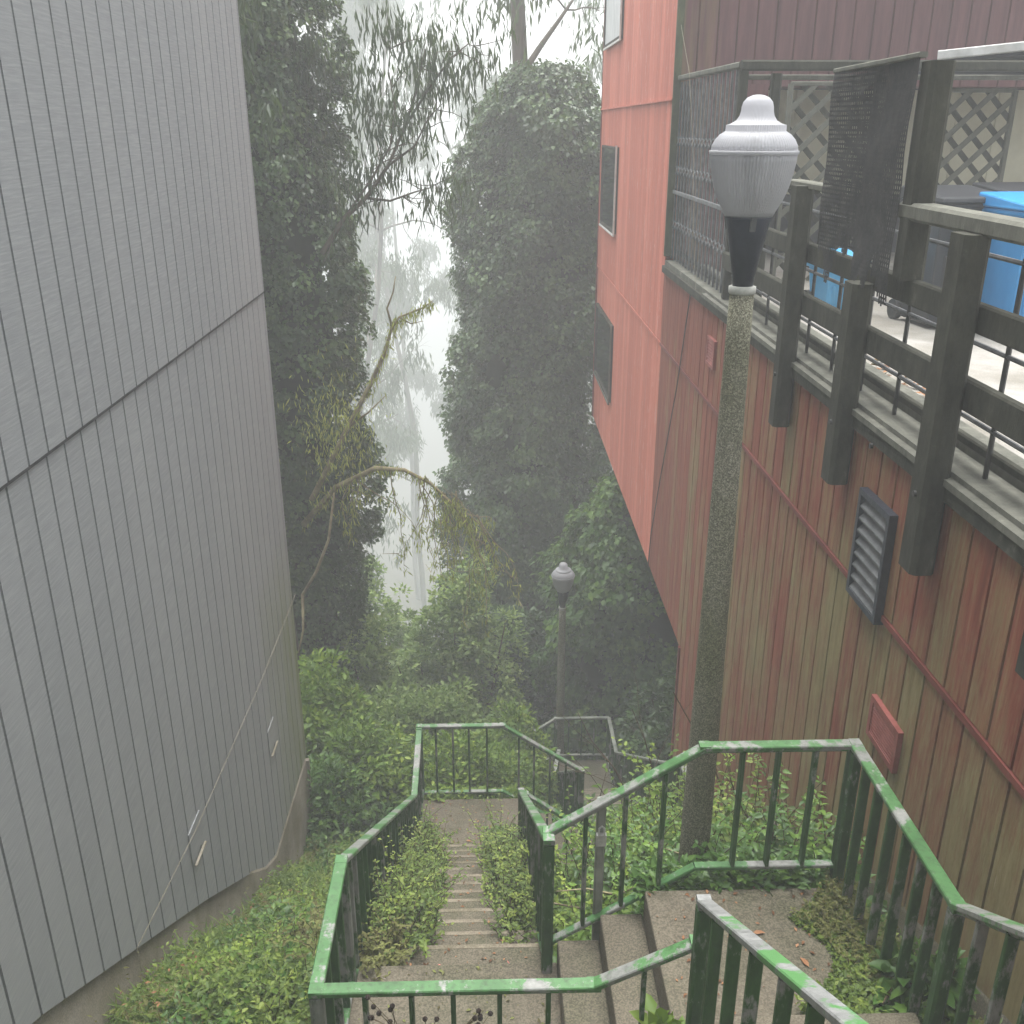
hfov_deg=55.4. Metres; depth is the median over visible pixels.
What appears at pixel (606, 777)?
bare shoot
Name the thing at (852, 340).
fence post
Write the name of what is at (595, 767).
concrete landing
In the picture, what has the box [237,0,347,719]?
eucalyptus tree
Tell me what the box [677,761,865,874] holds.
shrub
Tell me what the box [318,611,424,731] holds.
shrub
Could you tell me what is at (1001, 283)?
wheelie bin
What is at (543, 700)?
shrub
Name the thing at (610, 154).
window
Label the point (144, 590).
grey house
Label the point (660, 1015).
weed clump
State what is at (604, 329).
window
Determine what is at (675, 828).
shrub
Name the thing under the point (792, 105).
lattice panel
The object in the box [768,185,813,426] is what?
fence post
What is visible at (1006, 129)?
lattice panel
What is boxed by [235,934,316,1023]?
weed patch
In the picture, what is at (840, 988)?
ground cover
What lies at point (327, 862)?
weed patch
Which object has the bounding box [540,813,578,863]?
stair flight
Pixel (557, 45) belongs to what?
sky
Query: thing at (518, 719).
shrub
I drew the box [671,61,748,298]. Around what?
security gate
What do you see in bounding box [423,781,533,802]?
ground cover
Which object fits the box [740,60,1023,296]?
pergola frame
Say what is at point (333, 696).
shrub
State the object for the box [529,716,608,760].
green railing
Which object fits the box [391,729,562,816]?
shrub
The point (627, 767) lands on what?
green railing
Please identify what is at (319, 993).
green railing
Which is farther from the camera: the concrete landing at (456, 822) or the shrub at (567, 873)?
the concrete landing at (456, 822)
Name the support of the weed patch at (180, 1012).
on the ground at (437, 334)
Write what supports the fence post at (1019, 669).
attached to the red house at (842, 624)
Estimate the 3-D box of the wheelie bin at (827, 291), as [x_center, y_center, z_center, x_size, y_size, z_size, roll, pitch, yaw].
[3.350,-2.398,10.134,0.486,0.614,0.544,-5,22,-12]
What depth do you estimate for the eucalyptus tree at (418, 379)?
94.12 m
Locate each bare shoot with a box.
[545,707,643,808]
[589,736,636,821]
[621,650,691,810]
[672,654,739,834]
[684,720,763,841]
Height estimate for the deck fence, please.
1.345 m
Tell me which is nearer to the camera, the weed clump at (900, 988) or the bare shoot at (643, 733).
the weed clump at (900, 988)
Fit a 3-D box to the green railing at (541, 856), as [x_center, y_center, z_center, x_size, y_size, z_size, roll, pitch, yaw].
[0.161,2.996,8.561,0.072,4.037,4.458,-1,22,-1]
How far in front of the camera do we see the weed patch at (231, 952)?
7.03 m
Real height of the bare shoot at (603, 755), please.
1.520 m
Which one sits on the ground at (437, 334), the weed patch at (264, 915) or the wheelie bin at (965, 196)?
the weed patch at (264, 915)
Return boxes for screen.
[818,51,927,305]
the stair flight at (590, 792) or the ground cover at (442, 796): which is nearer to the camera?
the ground cover at (442, 796)
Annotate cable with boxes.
[137,596,294,977]
[647,295,690,567]
[681,26,695,289]
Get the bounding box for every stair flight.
[388,844,540,965]
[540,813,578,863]
[557,914,659,1023]
[584,788,632,821]
[714,1012,920,1023]
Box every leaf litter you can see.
[120,885,299,1022]
[358,966,543,1023]
[406,853,526,965]
[648,886,829,1014]
[870,359,925,395]
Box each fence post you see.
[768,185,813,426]
[821,280,873,484]
[869,60,956,448]
[898,231,991,575]
[1015,631,1023,679]
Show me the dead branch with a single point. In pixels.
(422, 481)
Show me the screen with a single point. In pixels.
(886, 123)
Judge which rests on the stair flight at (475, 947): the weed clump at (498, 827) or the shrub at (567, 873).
the weed clump at (498, 827)
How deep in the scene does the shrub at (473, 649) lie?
21.01 m
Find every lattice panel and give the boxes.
[772,81,898,280]
[893,88,1018,266]
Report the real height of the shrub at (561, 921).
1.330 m
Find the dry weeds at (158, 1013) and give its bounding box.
[86,830,345,1023]
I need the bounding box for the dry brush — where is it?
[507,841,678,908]
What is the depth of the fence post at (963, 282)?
5.16 m
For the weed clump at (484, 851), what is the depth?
9.82 m
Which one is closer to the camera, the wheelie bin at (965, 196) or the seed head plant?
the seed head plant
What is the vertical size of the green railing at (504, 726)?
1.786 m
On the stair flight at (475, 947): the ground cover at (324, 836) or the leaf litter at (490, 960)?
the leaf litter at (490, 960)
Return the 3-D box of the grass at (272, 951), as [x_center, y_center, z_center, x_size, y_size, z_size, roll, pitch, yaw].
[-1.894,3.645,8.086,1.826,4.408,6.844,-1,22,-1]
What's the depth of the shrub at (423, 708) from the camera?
16.98 m
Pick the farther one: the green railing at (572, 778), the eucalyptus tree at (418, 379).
the eucalyptus tree at (418, 379)
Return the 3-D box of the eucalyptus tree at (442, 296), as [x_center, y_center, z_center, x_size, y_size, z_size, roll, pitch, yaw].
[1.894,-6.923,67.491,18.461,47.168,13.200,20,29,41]
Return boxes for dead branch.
[278,276,523,652]
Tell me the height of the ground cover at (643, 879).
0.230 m
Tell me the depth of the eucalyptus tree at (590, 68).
43.26 m
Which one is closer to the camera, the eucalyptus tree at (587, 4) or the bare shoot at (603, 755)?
the bare shoot at (603, 755)
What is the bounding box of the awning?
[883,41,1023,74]
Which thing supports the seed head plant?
on the ground at (437, 334)
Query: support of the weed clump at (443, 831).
on the ground at (437, 334)
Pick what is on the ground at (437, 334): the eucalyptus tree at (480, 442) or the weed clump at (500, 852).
the eucalyptus tree at (480, 442)
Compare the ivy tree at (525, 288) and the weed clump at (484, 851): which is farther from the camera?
the ivy tree at (525, 288)
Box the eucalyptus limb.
[320,0,526,265]
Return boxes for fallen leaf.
[753,930,764,933]
[800,957,808,966]
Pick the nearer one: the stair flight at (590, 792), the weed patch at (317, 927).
the weed patch at (317, 927)
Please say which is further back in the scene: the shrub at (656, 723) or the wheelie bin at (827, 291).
the shrub at (656, 723)
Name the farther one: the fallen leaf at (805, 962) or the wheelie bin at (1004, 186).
the wheelie bin at (1004, 186)
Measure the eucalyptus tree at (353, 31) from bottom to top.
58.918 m
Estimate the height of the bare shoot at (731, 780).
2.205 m
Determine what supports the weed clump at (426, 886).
on the stair flight at (475, 947)
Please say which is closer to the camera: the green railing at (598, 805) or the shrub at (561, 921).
the green railing at (598, 805)
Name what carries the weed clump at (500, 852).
on the stair flight at (475, 947)
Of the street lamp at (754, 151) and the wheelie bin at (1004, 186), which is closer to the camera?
the street lamp at (754, 151)
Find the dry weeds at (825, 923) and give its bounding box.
[789,866,986,1023]
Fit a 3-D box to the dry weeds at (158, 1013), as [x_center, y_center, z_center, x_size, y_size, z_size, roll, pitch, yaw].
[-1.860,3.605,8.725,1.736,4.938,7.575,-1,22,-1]
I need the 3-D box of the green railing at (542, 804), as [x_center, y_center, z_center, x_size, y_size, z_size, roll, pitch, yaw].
[1.170,3.907,11.277,2.099,1.646,0.072,-1,22,-1]
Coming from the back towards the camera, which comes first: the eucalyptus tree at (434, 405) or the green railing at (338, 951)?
the eucalyptus tree at (434, 405)
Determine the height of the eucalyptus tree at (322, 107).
20.454 m
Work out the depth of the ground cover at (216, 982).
6.42 m
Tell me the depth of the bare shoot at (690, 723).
8.35 m
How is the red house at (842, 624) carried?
on the ground at (437, 334)
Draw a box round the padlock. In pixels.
[596,826,606,846]
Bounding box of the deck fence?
[676,179,1023,482]
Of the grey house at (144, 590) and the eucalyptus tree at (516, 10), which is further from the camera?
the eucalyptus tree at (516, 10)
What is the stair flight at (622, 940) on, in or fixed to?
on the ground at (437, 334)
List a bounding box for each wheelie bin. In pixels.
[804,248,852,309]
[887,185,992,324]
[972,182,1023,191]
[979,191,1023,316]
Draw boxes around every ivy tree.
[237,0,395,720]
[430,57,613,640]
[522,473,678,774]
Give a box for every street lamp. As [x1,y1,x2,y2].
[551,562,574,757]
[678,94,799,862]
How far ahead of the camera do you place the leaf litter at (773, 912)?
5.65 m
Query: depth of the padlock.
5.85 m
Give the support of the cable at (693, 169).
attached to the red house at (842, 624)
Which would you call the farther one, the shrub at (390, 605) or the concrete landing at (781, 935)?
the shrub at (390, 605)
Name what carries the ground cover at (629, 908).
on the ground at (437, 334)
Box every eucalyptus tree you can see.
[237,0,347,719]
[298,9,345,195]
[308,0,428,632]
[320,0,456,599]
[334,0,469,603]
[383,58,587,454]
[430,15,509,557]
[446,370,596,487]
[463,0,603,74]
[564,0,611,465]
[577,36,602,424]
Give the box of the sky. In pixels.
[293,0,603,311]
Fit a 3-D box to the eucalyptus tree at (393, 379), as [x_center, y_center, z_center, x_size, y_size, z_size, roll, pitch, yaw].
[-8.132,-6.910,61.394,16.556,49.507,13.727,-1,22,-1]
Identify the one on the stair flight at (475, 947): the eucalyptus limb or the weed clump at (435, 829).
the weed clump at (435, 829)
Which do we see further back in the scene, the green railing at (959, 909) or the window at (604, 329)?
the window at (604, 329)
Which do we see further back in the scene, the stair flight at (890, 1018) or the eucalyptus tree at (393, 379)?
the eucalyptus tree at (393, 379)
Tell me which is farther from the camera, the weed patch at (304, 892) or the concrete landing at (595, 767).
the concrete landing at (595, 767)
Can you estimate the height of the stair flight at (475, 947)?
2.989 m
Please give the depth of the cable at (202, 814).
8.12 m
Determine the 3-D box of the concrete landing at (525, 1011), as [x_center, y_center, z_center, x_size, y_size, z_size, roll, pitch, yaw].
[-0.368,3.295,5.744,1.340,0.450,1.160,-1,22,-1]
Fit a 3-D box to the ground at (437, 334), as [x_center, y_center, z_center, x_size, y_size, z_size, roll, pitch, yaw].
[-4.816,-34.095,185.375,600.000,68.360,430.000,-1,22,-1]
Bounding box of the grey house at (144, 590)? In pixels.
[0,0,312,1023]
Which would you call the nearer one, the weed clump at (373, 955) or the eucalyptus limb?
the weed clump at (373, 955)
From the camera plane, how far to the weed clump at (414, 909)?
6.76 m
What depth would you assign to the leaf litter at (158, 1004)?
6.72 m
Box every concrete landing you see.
[349,963,561,1023]
[420,798,517,844]
[553,760,611,788]
[643,888,834,1023]
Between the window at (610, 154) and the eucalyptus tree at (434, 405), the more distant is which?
the eucalyptus tree at (434, 405)
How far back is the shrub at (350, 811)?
13.39 m
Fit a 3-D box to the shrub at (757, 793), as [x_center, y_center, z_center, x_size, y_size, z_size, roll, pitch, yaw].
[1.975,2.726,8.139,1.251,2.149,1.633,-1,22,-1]
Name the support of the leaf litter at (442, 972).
on the concrete landing at (525, 1011)
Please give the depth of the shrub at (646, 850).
7.23 m
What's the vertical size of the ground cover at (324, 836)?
6.061 m
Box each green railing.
[308,934,692,1023]
[310,728,423,1023]
[416,722,584,834]
[518,788,554,973]
[526,791,617,858]
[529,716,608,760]
[543,738,862,943]
[552,749,583,814]
[606,717,686,819]
[685,894,868,1023]
[831,741,1023,1023]
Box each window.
[593,303,613,404]
[599,145,618,236]
[603,0,623,50]
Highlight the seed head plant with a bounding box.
[365,994,492,1023]
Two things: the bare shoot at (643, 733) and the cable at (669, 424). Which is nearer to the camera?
the bare shoot at (643, 733)
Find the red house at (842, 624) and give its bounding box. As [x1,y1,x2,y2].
[592,0,1023,1023]
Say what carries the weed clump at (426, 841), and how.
on the stair flight at (475, 947)
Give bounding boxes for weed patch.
[156,990,237,1023]
[181,897,309,987]
[222,891,295,939]
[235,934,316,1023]
[265,891,323,963]
[271,857,333,916]
[318,831,363,879]
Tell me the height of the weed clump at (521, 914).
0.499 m
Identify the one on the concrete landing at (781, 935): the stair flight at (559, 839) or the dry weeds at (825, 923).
the dry weeds at (825, 923)
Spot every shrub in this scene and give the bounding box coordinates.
[298,644,395,785]
[306,707,438,830]
[306,750,398,845]
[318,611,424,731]
[337,554,441,697]
[357,673,496,768]
[389,546,539,748]
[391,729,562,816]
[441,604,598,759]
[472,696,558,811]
[516,785,681,908]
[532,858,631,952]
[544,793,749,915]
[549,733,753,847]
[609,666,676,801]
[670,753,835,847]
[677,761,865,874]
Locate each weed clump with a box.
[357,906,419,980]
[361,835,469,957]
[380,830,464,918]
[393,791,459,897]
[411,811,460,872]
[415,808,448,843]
[461,777,556,880]
[473,811,555,907]
[478,839,556,944]
[482,820,519,851]
[629,993,684,1023]
[859,935,980,1023]
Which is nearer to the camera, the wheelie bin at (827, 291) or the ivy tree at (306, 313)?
the wheelie bin at (827, 291)
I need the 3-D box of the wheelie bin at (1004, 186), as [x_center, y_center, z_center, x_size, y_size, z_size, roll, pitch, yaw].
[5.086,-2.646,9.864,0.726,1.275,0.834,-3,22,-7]
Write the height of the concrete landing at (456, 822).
0.450 m
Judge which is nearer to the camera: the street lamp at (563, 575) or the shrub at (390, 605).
the street lamp at (563, 575)
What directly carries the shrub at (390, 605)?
on the ground at (437, 334)
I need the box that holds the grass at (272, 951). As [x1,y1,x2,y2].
[103,857,333,1023]
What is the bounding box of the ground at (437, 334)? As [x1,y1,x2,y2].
[107,312,612,1023]
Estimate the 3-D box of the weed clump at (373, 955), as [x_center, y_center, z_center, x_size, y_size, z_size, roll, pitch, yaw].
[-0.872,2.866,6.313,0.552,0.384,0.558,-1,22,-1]
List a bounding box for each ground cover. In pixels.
[113,831,367,1023]
[303,745,652,851]
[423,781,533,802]
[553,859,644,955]
[627,841,876,902]
[789,872,1002,1023]
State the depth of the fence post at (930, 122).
5.55 m
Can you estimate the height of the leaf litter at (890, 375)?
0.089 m
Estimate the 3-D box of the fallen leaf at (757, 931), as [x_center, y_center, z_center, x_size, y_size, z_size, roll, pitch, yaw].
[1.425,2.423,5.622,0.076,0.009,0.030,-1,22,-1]
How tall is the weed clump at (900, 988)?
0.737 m
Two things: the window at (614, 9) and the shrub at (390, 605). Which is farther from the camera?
the shrub at (390, 605)
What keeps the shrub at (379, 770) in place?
on the ground at (437, 334)
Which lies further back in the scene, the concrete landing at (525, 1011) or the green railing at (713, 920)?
the concrete landing at (525, 1011)

